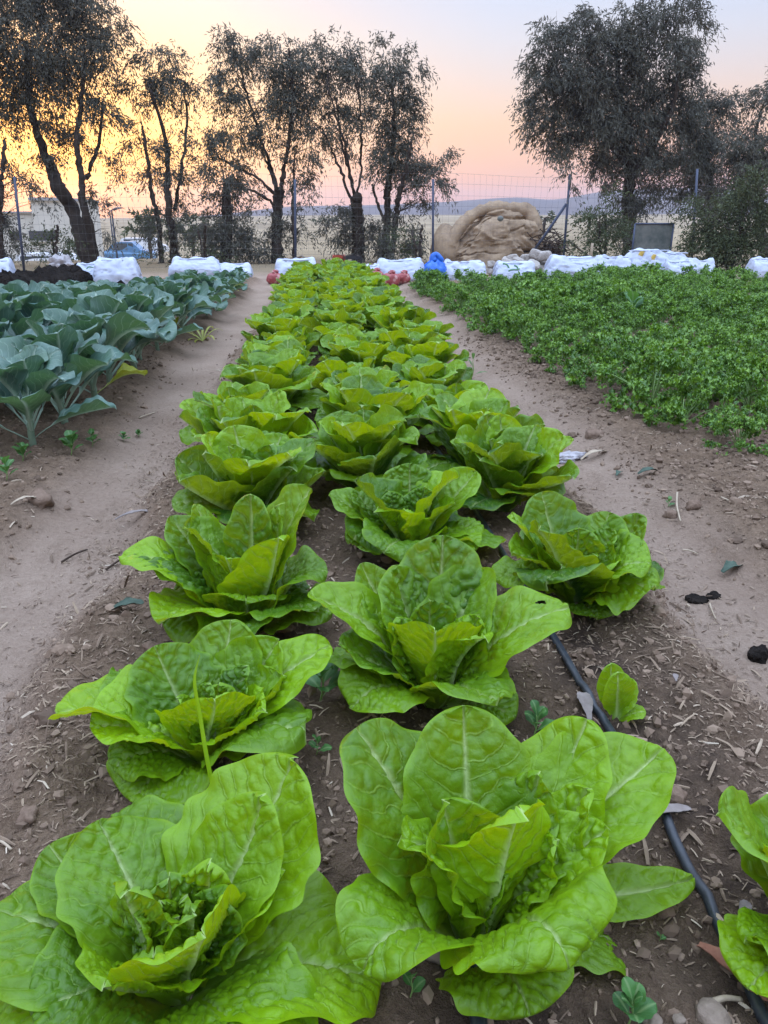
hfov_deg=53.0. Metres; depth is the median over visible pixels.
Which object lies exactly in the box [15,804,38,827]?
soil clod
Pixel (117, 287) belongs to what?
brassica plant
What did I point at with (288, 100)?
eucalyptus tree
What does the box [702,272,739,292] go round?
parsley plant
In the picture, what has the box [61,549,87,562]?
straw stalk
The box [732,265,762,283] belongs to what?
parsley plant
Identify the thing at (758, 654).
dung lump
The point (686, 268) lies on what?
parsley plant
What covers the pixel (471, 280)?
parsley plant
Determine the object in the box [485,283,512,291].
parsley plant
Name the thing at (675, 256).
rounded sack
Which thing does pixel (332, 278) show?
romaine lettuce
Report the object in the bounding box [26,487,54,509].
soil clod
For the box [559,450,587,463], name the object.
plastic scrap
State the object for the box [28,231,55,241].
window
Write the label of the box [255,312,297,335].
romaine lettuce
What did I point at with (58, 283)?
brassica plant
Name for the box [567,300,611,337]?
parsley plant
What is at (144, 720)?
romaine lettuce
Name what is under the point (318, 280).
romaine lettuce
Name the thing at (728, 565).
wilted leaf
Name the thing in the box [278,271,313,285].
romaine lettuce
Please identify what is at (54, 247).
leafy bush
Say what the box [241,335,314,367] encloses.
romaine lettuce
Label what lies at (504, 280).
parsley plant
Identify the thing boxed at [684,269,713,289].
parsley plant
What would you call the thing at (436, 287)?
parsley plant
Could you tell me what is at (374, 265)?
white sack
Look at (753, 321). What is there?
parsley plant
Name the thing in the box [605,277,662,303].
parsley plant
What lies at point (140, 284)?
brassica plant
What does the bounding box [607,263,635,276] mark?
parsley plant
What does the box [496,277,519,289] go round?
parsley plant
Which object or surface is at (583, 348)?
parsley plant
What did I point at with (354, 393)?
romaine lettuce
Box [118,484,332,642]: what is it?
romaine lettuce
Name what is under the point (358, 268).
romaine lettuce
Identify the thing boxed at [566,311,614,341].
parsley plant
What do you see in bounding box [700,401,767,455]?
parsley plant
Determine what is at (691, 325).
parsley plant
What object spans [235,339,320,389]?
romaine lettuce
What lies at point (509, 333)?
parsley plant
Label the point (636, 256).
bulging sack
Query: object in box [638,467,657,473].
wilted leaf
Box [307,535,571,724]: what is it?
romaine lettuce
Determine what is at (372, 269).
romaine lettuce
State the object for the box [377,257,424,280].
white sack
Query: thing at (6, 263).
white sack
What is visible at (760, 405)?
parsley plant
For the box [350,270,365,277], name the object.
romaine lettuce
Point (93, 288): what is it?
brassica plant
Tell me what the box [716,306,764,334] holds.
parsley plant
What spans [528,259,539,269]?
rubble block
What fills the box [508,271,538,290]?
parsley plant
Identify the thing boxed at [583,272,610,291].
parsley plant
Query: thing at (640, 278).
parsley plant
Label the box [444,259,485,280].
white sack
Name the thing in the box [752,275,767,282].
parsley plant
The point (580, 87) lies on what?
eucalyptus tree
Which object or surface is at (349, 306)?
romaine lettuce
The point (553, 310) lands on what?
parsley plant
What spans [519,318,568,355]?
parsley plant
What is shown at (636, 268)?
parsley plant
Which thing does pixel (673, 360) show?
parsley plant
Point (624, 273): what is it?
parsley plant
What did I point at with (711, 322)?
parsley plant
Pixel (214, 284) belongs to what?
brassica plant
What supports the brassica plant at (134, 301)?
on the ground
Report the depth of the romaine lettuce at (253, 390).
2.53 m
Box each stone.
[425,951,440,964]
[695,997,731,1023]
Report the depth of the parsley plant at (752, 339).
3.76 m
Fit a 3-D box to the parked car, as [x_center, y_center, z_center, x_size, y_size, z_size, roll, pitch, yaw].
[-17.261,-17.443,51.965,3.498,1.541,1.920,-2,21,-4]
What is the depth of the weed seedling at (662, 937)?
0.83 m
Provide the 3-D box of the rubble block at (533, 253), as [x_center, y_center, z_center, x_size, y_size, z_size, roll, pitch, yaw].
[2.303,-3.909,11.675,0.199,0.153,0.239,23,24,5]
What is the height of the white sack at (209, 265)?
0.294 m
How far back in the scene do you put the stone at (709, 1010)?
0.75 m
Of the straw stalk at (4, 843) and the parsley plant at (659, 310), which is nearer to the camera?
the straw stalk at (4, 843)
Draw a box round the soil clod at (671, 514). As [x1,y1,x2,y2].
[662,509,677,518]
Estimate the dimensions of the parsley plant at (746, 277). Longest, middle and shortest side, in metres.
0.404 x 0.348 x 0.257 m
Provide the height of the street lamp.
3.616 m
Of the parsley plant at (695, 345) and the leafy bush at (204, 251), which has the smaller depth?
the parsley plant at (695, 345)
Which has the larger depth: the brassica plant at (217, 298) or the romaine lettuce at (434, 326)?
the brassica plant at (217, 298)
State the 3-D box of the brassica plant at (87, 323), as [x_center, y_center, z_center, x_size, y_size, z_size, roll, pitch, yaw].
[-1.272,-0.677,3.349,0.555,0.418,0.516,9,23,22]
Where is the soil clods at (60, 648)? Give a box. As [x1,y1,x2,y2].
[0,324,767,1017]
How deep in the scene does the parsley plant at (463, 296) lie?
6.67 m
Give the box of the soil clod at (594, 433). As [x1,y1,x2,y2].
[585,428,603,438]
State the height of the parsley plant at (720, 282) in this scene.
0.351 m
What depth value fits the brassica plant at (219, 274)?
7.53 m
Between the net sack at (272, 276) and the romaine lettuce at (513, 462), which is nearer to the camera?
the romaine lettuce at (513, 462)
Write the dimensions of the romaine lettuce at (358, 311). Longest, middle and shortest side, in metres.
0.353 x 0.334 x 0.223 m
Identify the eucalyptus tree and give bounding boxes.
[0,0,143,262]
[0,129,61,264]
[102,37,215,263]
[169,121,266,262]
[196,21,340,263]
[297,23,382,262]
[352,30,464,262]
[504,0,726,255]
[653,81,751,253]
[683,64,767,257]
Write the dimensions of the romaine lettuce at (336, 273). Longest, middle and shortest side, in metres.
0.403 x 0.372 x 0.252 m
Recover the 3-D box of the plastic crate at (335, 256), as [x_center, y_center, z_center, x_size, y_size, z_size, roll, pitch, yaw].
[-0.678,-3.719,11.622,0.189,0.303,0.364,-2,21,-4]
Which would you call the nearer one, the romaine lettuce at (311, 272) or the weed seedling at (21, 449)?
the weed seedling at (21, 449)
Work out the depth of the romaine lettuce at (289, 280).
6.82 m
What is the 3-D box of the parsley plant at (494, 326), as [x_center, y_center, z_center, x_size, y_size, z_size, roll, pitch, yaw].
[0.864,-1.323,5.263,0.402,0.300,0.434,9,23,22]
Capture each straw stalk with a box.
[0,839,11,849]
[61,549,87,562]
[105,560,118,569]
[676,492,680,521]
[709,603,715,619]
[712,995,742,1002]
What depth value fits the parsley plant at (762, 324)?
4.26 m
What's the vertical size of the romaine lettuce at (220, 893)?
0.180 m
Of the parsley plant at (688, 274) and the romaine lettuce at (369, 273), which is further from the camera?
the parsley plant at (688, 274)
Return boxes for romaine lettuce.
[0,752,381,1023]
[48,619,332,804]
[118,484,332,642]
[172,425,324,523]
[179,381,277,444]
[179,389,317,467]
[219,348,326,412]
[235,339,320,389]
[240,313,313,349]
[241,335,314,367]
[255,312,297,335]
[260,301,314,318]
[261,325,322,355]
[268,281,304,301]
[270,276,313,300]
[270,285,312,298]
[274,289,319,308]
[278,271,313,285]
[279,271,310,281]
[279,297,317,306]
[286,269,316,280]
[286,282,319,307]
[288,261,309,271]
[288,404,428,487]
[289,297,323,317]
[292,264,322,281]
[299,307,366,332]
[307,355,391,393]
[307,374,440,454]
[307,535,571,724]
[312,279,347,288]
[313,322,366,355]
[314,280,342,291]
[316,257,348,267]
[316,268,340,273]
[317,294,352,304]
[317,297,355,307]
[318,269,342,280]
[318,290,355,304]
[318,324,387,360]
[320,263,343,270]
[320,285,356,293]
[320,299,373,327]
[321,270,351,279]
[322,336,392,369]
[323,276,353,281]
[323,365,410,388]
[324,271,356,278]
[328,463,505,562]
[335,309,365,332]
[335,705,694,1019]
[340,262,362,268]
[343,265,372,271]
[343,268,366,277]
[343,276,371,288]
[344,260,365,264]
[348,278,388,290]
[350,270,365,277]
[352,263,374,270]
[352,270,389,280]
[353,286,390,294]
[353,290,404,307]
[355,275,385,285]
[364,305,413,331]
[369,328,439,353]
[370,306,436,332]
[371,284,405,298]
[381,337,472,381]
[392,355,466,386]
[393,296,412,307]
[393,317,458,347]
[413,380,488,446]
[420,387,544,471]
[450,414,578,511]
[492,491,664,619]
[716,786,767,997]
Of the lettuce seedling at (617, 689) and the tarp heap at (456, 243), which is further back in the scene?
the tarp heap at (456, 243)
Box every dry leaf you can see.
[10,496,35,504]
[115,509,147,519]
[577,692,592,719]
[581,449,606,459]
[663,803,690,813]
[673,673,678,680]
[697,942,767,1000]
[739,899,751,909]
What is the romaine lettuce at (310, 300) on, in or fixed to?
on the ground
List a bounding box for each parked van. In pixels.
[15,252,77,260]
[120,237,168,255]
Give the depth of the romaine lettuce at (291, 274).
7.51 m
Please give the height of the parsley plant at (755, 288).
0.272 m
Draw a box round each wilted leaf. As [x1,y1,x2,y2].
[113,597,143,608]
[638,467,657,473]
[721,560,740,572]
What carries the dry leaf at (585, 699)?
on the ground
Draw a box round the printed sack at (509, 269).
[492,260,534,278]
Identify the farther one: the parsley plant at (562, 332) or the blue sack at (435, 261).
the blue sack at (435, 261)
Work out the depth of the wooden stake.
12.03 m
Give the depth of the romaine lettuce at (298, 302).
4.91 m
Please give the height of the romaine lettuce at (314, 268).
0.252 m
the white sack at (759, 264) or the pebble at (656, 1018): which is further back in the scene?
the white sack at (759, 264)
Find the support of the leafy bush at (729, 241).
on the ground
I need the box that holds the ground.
[0,214,767,1023]
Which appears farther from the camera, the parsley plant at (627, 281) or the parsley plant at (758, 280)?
the parsley plant at (758, 280)
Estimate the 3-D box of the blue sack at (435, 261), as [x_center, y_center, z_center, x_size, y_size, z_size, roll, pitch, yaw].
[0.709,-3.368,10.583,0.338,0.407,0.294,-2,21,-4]
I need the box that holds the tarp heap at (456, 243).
[431,200,543,264]
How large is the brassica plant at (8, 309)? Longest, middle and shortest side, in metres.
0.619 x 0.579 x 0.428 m
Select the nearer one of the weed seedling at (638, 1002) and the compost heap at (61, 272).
the weed seedling at (638, 1002)
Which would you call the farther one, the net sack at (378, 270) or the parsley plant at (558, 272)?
the net sack at (378, 270)
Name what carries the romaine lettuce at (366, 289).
on the ground
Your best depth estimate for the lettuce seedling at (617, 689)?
1.19 m
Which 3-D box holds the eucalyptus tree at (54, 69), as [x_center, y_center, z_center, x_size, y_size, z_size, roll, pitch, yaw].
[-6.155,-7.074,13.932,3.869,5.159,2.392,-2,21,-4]
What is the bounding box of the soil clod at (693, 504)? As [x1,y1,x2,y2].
[686,499,701,510]
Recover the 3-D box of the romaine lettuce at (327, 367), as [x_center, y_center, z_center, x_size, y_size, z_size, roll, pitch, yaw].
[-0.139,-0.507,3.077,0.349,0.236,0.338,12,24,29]
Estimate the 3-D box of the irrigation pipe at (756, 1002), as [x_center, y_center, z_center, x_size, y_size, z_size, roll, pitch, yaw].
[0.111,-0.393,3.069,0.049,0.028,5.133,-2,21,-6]
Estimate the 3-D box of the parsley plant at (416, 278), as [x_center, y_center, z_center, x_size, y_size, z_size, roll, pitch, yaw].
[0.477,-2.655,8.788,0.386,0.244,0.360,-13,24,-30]
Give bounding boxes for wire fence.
[0,169,766,269]
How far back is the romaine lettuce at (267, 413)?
2.17 m
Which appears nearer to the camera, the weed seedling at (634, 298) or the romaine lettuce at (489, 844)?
the romaine lettuce at (489, 844)
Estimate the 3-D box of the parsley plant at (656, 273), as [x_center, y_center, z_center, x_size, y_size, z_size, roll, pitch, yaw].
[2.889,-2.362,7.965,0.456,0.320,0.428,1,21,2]
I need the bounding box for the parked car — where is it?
[104,241,157,258]
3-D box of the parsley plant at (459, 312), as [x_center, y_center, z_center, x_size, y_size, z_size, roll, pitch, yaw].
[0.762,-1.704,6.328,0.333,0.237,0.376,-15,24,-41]
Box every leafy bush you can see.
[9,220,97,268]
[132,224,237,266]
[374,223,423,260]
[558,175,639,256]
[667,146,767,270]
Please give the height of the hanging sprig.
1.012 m
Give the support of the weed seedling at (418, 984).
on the ground
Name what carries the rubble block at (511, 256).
on the rubble block at (505, 259)
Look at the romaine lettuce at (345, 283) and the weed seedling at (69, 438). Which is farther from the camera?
the romaine lettuce at (345, 283)
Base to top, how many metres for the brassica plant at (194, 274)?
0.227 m
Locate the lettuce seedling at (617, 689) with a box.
[596,663,645,721]
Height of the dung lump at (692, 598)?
0.024 m
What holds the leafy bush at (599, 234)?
on the ground
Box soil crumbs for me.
[0,330,767,1023]
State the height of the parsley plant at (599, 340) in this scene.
0.308 m
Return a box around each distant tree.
[119,204,175,257]
[167,212,214,255]
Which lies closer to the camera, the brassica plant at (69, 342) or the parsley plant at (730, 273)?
the brassica plant at (69, 342)
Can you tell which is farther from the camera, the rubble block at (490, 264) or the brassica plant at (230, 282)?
the rubble block at (490, 264)
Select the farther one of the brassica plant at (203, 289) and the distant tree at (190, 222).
the distant tree at (190, 222)
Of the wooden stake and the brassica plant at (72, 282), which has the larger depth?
the wooden stake
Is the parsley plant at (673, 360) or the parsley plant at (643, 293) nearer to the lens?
the parsley plant at (673, 360)
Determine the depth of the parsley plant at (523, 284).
6.16 m
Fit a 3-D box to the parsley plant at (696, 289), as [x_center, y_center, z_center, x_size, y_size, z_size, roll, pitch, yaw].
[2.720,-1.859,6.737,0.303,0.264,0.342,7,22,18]
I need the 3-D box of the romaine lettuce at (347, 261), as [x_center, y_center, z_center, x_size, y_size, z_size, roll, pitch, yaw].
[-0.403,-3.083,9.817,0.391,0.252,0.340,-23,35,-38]
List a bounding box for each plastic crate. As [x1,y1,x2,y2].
[332,255,344,259]
[341,255,361,263]
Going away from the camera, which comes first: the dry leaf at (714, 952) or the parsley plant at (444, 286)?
the dry leaf at (714, 952)
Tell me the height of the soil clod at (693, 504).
0.034 m
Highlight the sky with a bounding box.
[0,0,767,217]
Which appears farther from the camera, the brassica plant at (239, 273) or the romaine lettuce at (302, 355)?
the brassica plant at (239, 273)
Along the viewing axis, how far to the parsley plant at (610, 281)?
7.51 m
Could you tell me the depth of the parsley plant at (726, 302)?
5.46 m
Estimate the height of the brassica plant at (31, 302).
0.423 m
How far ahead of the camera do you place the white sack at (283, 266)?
10.43 m
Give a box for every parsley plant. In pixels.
[408,268,437,289]
[410,267,446,292]
[416,270,451,296]
[424,277,454,298]
[432,280,468,303]
[439,284,483,312]
[443,290,469,306]
[445,267,478,284]
[453,291,492,319]
[459,276,478,289]
[461,269,499,290]
[465,284,529,330]
[465,293,510,321]
[471,273,506,292]
[478,296,537,336]
[484,279,504,294]
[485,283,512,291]
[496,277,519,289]
[500,278,516,290]
[500,306,547,343]
[503,278,564,319]
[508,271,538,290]
[518,278,579,323]
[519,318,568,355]
[520,278,538,292]
[527,324,580,364]
[532,268,556,290]
[535,281,551,288]
[537,292,597,330]
[543,273,574,287]
[543,332,611,375]
[548,277,614,315]
[549,269,569,279]
[558,325,666,391]
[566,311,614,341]
[567,281,635,320]
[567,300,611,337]
[570,269,600,285]
[573,264,600,277]
[578,278,607,292]
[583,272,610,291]
[583,332,724,416]
[584,263,623,278]
[590,323,622,351]
[592,261,630,279]
[592,275,629,289]
[600,300,649,329]
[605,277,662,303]
[605,278,664,317]
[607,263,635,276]
[608,267,639,280]
[609,276,632,286]
[611,288,662,323]
[612,330,658,362]
[618,311,660,337]
[622,320,711,378]
[624,265,649,277]
[629,272,657,290]
[632,371,738,431]
[635,270,677,297]
[639,261,664,273]
[639,295,690,327]
[644,287,679,313]
[651,268,678,286]
[652,320,709,354]
[653,264,680,275]
[654,278,688,303]
[656,288,700,319]
[664,274,701,290]
[667,304,707,331]
[670,336,755,399]
[673,293,723,319]
[674,264,709,284]
[675,272,691,288]
[681,273,714,290]
[682,286,706,302]
[683,313,731,340]
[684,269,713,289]
[684,322,746,363]
[685,287,761,331]
[695,345,767,408]
[696,279,728,290]
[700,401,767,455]
[702,263,725,282]
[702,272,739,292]
[704,273,740,294]
[704,282,761,321]
[711,319,754,351]
[713,330,767,378]
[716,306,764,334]
[718,266,746,280]
[727,271,755,289]
[727,280,767,304]
[731,317,767,356]
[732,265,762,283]
[733,289,756,301]
[734,291,767,322]
[740,307,767,335]
[746,395,767,429]
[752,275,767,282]
[756,284,767,302]
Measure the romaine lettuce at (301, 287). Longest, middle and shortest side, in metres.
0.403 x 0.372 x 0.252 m
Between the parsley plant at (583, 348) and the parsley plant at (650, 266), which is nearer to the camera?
the parsley plant at (583, 348)
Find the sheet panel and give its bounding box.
[631,223,674,252]
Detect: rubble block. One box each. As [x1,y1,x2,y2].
[486,268,492,274]
[487,261,494,267]
[502,256,511,261]
[506,254,517,259]
[512,256,524,260]
[520,254,531,260]
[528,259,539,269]
[529,249,540,259]
[536,251,551,261]
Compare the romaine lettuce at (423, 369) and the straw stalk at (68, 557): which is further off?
the romaine lettuce at (423, 369)
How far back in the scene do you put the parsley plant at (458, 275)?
8.93 m
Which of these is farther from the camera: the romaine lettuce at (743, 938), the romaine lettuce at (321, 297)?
the romaine lettuce at (321, 297)
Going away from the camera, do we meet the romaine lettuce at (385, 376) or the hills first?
the romaine lettuce at (385, 376)
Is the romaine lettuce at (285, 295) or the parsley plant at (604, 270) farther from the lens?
the parsley plant at (604, 270)
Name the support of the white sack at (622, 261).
on the ground
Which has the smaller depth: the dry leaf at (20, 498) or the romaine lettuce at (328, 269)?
the dry leaf at (20, 498)
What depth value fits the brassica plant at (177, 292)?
5.04 m
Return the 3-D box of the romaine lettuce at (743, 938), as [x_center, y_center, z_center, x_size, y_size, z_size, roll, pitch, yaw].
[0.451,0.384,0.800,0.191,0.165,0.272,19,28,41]
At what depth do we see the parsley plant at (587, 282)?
7.07 m
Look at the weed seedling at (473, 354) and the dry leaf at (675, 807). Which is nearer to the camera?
the dry leaf at (675, 807)
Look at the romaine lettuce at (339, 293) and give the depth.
5.83 m
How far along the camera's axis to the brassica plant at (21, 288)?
4.72 m
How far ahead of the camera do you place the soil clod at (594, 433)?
2.95 m
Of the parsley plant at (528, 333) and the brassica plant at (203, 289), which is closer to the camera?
the parsley plant at (528, 333)
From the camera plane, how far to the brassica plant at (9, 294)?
4.41 m
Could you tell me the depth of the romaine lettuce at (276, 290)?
6.56 m
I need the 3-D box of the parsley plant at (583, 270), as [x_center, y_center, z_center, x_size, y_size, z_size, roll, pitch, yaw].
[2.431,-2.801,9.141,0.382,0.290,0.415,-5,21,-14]
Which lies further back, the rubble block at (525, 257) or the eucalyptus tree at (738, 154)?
the eucalyptus tree at (738, 154)
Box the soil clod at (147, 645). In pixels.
[142,641,161,651]
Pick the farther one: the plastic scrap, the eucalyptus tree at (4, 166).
the eucalyptus tree at (4, 166)
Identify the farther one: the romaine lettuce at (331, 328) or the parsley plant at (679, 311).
the parsley plant at (679, 311)
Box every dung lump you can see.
[685,593,708,603]
[705,591,720,599]
[747,644,767,663]
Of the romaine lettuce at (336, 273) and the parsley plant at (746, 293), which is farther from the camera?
the romaine lettuce at (336, 273)
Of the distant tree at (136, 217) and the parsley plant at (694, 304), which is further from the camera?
the distant tree at (136, 217)
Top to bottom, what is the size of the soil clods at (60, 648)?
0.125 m
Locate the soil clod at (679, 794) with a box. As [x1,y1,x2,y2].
[670,784,687,804]
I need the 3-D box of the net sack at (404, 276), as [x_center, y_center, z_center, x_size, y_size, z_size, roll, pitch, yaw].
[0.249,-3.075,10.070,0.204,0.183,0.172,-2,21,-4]
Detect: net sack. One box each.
[266,270,280,283]
[373,268,383,274]
[382,270,399,285]
[398,270,410,283]
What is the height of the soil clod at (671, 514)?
0.034 m
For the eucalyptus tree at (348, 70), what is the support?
on the ground
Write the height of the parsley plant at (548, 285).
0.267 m
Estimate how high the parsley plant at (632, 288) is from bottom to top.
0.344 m
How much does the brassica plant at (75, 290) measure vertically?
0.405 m
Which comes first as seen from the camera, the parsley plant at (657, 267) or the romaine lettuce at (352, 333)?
the romaine lettuce at (352, 333)
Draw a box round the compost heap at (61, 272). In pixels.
[0,261,93,285]
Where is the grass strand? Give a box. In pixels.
[193,655,211,781]
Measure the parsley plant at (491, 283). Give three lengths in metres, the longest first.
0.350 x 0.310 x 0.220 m
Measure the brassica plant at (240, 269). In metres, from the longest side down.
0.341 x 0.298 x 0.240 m
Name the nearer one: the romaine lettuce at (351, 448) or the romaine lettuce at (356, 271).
the romaine lettuce at (351, 448)
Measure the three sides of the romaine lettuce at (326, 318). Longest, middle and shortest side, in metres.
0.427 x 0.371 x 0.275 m
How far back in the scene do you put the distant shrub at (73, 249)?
33.16 m
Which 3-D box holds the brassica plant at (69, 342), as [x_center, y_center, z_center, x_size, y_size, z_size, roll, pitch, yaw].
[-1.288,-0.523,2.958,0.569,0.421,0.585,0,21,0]
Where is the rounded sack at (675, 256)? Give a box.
[665,250,687,260]
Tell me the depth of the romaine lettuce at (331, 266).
8.69 m
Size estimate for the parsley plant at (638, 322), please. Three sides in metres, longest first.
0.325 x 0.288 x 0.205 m
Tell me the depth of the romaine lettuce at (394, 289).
6.08 m
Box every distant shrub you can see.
[63,237,80,259]
[308,214,341,225]
[537,210,556,230]
[573,205,607,230]
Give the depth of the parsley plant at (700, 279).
8.14 m
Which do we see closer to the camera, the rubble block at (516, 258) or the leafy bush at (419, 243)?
the rubble block at (516, 258)
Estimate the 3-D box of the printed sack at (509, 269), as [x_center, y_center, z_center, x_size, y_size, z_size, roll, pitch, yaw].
[1.806,-3.349,10.694,0.577,0.281,0.371,-2,21,-4]
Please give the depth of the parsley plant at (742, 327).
4.53 m
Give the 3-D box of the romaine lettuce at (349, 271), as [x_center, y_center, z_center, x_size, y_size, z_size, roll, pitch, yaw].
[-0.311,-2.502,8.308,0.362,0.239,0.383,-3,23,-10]
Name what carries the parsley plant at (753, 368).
on the ground
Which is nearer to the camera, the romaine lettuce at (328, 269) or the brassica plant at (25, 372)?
the brassica plant at (25, 372)
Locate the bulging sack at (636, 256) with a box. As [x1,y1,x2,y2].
[625,248,669,268]
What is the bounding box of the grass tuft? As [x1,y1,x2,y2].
[178,326,215,342]
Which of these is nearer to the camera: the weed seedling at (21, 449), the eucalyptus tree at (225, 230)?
the weed seedling at (21, 449)
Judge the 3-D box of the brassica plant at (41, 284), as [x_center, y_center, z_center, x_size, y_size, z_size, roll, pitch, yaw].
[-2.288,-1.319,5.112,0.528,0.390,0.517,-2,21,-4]
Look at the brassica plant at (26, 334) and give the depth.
3.30 m
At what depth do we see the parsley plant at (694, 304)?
5.77 m
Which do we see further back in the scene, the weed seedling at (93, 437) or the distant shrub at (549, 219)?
the distant shrub at (549, 219)
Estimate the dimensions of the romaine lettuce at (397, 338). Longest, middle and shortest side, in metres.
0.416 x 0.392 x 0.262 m
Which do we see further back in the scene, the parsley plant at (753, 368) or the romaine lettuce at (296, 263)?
the romaine lettuce at (296, 263)
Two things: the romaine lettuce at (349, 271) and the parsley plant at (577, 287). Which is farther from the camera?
the romaine lettuce at (349, 271)
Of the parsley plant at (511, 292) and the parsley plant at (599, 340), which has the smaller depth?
the parsley plant at (599, 340)
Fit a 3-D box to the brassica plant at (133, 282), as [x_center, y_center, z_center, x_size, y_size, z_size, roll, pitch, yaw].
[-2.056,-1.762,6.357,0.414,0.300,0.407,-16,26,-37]
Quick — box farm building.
[3,197,104,260]
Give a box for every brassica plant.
[0,280,40,296]
[0,288,16,301]
[0,297,48,335]
[0,318,47,338]
[0,319,137,423]
[0,342,116,446]
[10,292,68,330]
[27,304,150,397]
[37,281,55,293]
[42,282,117,298]
[44,288,76,325]
[46,280,94,284]
[55,281,70,286]
[74,282,98,291]
[77,289,169,382]
[90,279,137,292]
[115,285,175,359]
[117,291,176,368]
[127,276,163,285]
[131,279,152,286]
[132,282,147,289]
[139,276,216,326]
[150,291,202,350]
[151,278,211,327]
[170,272,222,324]
[179,272,196,277]
[184,269,206,274]
[189,273,232,314]
[192,290,221,318]
[209,275,235,310]
[212,271,238,282]
[220,278,236,295]
[222,269,247,282]
[224,270,247,290]
[224,272,246,294]
[234,267,251,279]
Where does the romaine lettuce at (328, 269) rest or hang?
on the ground
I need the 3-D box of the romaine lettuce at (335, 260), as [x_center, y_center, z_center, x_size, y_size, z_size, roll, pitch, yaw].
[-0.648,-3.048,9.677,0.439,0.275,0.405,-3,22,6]
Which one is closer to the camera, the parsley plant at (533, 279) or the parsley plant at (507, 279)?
the parsley plant at (533, 279)
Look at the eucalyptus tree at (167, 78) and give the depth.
14.44 m
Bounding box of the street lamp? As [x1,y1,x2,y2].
[111,207,121,257]
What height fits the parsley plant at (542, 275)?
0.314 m
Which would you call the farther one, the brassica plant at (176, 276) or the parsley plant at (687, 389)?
the brassica plant at (176, 276)
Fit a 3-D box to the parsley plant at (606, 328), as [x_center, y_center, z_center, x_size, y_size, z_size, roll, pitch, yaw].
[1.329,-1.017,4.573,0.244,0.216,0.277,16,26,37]
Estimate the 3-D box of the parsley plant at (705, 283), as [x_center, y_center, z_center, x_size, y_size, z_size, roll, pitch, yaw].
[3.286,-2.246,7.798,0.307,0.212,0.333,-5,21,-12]
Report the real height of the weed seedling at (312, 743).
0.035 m
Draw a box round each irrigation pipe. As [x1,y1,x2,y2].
[420,426,767,1023]
[469,964,487,1023]
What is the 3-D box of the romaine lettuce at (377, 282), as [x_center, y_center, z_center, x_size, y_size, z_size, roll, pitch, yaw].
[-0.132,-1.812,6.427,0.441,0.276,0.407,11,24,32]
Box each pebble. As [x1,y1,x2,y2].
[642,1013,662,1023]
[672,1013,686,1023]
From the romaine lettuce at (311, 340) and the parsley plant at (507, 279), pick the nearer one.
the romaine lettuce at (311, 340)
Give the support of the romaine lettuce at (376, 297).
on the ground
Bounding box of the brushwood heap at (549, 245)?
[527,217,577,256]
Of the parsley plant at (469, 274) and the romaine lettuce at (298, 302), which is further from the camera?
the parsley plant at (469, 274)
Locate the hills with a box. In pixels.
[200,188,767,216]
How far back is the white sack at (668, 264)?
10.66 m
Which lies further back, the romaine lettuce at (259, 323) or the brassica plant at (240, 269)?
the brassica plant at (240, 269)
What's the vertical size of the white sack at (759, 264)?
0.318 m
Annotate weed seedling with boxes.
[0,455,17,480]
[11,442,31,460]
[59,430,82,454]
[86,428,100,446]
[119,431,129,438]
[306,661,339,701]
[308,734,331,754]
[403,971,425,997]
[468,353,485,379]
[524,700,553,734]
[612,976,657,1023]
[624,291,643,319]
[656,931,665,940]
[665,496,674,505]
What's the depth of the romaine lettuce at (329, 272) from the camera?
7.77 m
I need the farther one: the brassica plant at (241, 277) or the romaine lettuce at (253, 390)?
the brassica plant at (241, 277)
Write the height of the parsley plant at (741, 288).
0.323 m
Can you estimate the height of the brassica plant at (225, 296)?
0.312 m
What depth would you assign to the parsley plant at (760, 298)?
5.61 m
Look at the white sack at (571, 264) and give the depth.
10.61 m
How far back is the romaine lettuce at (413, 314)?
4.19 m
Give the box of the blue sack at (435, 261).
[424,252,446,274]
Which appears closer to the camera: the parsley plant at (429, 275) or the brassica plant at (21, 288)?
the brassica plant at (21, 288)
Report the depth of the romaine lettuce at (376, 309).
4.91 m
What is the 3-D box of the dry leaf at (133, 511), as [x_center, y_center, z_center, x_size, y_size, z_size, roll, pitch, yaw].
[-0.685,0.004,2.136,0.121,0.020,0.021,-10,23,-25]
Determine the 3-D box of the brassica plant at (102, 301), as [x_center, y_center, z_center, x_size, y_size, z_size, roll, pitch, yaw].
[-1.309,-0.835,3.701,0.564,0.453,0.644,13,22,32]
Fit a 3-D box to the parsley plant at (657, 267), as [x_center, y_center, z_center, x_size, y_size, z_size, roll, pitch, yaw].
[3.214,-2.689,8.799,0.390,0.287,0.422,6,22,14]
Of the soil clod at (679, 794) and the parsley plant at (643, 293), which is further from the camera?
the parsley plant at (643, 293)
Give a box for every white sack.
[0,257,15,272]
[77,261,94,277]
[93,257,142,283]
[168,256,221,275]
[220,262,252,276]
[275,257,315,274]
[366,263,379,268]
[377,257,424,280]
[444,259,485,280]
[544,254,599,278]
[595,254,631,273]
[661,258,691,275]
[685,258,714,272]
[745,256,767,278]
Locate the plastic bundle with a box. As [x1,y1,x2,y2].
[48,254,73,267]
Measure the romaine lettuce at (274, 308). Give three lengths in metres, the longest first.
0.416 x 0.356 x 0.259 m
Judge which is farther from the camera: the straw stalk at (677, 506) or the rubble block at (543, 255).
the rubble block at (543, 255)
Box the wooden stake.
[590,243,593,256]
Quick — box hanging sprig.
[549,152,584,209]
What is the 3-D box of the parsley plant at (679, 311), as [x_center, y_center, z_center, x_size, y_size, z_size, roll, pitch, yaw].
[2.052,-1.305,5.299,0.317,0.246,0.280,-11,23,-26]

